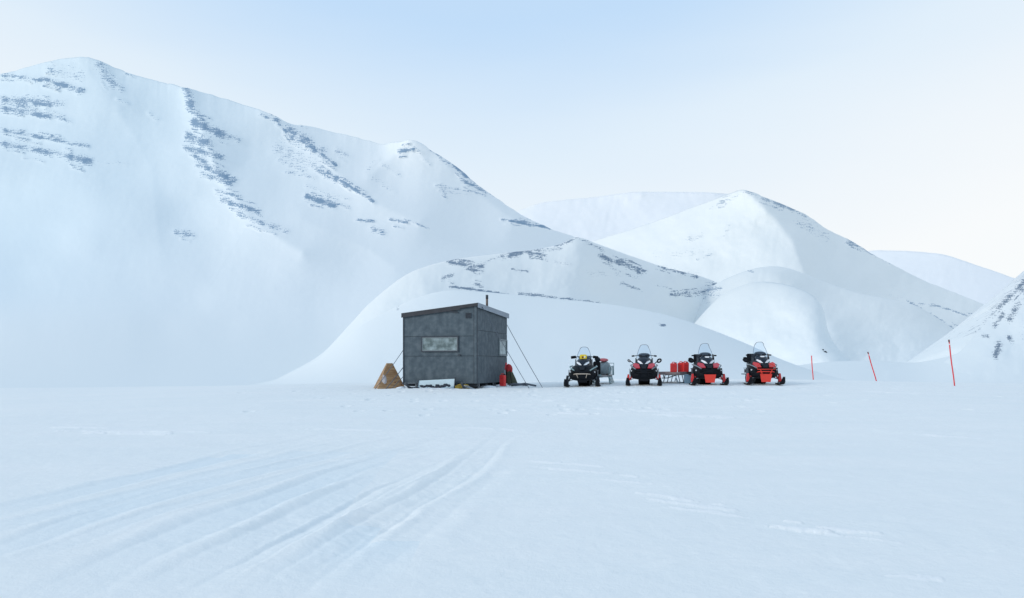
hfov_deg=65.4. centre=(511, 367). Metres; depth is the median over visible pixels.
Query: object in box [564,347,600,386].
snowmobile
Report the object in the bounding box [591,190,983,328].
mountain
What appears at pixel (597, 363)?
black pack
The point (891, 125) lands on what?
sky
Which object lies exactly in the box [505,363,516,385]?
rucksack
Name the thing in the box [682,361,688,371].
jerrycan
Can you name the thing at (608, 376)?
cargo sled
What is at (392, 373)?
plywood pyramid
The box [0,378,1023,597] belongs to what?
snow ground
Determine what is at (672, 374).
plank sled
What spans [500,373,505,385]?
jerrycan
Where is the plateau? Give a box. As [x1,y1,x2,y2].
[518,192,726,240]
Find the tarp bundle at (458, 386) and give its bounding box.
[455,384,468,388]
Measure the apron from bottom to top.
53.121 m
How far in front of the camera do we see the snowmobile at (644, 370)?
27.90 m
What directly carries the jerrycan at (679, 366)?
on the plank sled at (672, 374)
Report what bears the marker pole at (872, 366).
on the snow ground
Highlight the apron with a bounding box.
[798,354,969,381]
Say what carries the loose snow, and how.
on the snow ground
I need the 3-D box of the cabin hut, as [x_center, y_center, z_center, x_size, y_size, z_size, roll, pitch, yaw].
[-2.023,-0.930,28.932,2.813,3.414,4.402,0,0,16]
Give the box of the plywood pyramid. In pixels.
[374,363,404,388]
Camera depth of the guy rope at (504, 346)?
27.30 m
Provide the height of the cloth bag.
0.331 m
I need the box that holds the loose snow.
[397,384,508,388]
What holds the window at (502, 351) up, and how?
in the cabin hut
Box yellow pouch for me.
[580,354,586,358]
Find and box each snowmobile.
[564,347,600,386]
[625,344,661,385]
[688,343,728,384]
[743,342,784,384]
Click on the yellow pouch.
(583, 356)
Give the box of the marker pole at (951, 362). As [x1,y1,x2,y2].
[948,340,954,385]
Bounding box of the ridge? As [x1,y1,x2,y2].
[868,250,1014,303]
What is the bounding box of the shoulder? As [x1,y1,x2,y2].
[694,266,952,362]
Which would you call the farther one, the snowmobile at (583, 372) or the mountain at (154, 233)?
the mountain at (154, 233)
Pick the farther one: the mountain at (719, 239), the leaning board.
the mountain at (719, 239)
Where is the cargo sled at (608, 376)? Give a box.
[592,366,613,383]
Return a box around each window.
[421,336,458,351]
[499,339,507,355]
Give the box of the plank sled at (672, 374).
[659,372,690,382]
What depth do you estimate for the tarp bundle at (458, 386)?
26.90 m
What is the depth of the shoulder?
946.08 m
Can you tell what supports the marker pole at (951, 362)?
on the snow ground
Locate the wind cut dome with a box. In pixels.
[694,282,851,364]
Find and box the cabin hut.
[401,295,508,388]
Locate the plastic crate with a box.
[684,374,690,382]
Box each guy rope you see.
[482,307,528,387]
[507,325,542,387]
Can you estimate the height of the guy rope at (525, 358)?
2.355 m
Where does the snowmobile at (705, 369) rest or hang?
on the snow ground
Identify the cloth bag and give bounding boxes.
[382,374,386,383]
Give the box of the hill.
[278,237,716,378]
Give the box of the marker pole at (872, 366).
[867,352,876,380]
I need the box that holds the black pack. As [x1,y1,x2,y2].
[593,357,601,378]
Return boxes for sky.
[0,0,1023,277]
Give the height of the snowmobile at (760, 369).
1.552 m
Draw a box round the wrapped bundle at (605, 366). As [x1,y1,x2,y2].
[600,362,609,374]
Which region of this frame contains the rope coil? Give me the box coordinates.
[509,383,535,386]
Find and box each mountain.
[0,57,574,387]
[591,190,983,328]
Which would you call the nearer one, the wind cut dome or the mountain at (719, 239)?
the wind cut dome
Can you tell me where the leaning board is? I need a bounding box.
[417,377,455,387]
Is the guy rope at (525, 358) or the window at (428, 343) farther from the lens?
the guy rope at (525, 358)
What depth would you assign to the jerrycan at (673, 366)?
30.10 m
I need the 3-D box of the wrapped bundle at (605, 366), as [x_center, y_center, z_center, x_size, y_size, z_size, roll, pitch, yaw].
[3.572,0.035,30.990,0.510,0.566,1.580,0,0,12]
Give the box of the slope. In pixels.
[906,271,1023,382]
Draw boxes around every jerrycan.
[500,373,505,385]
[670,362,676,371]
[677,361,682,371]
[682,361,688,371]

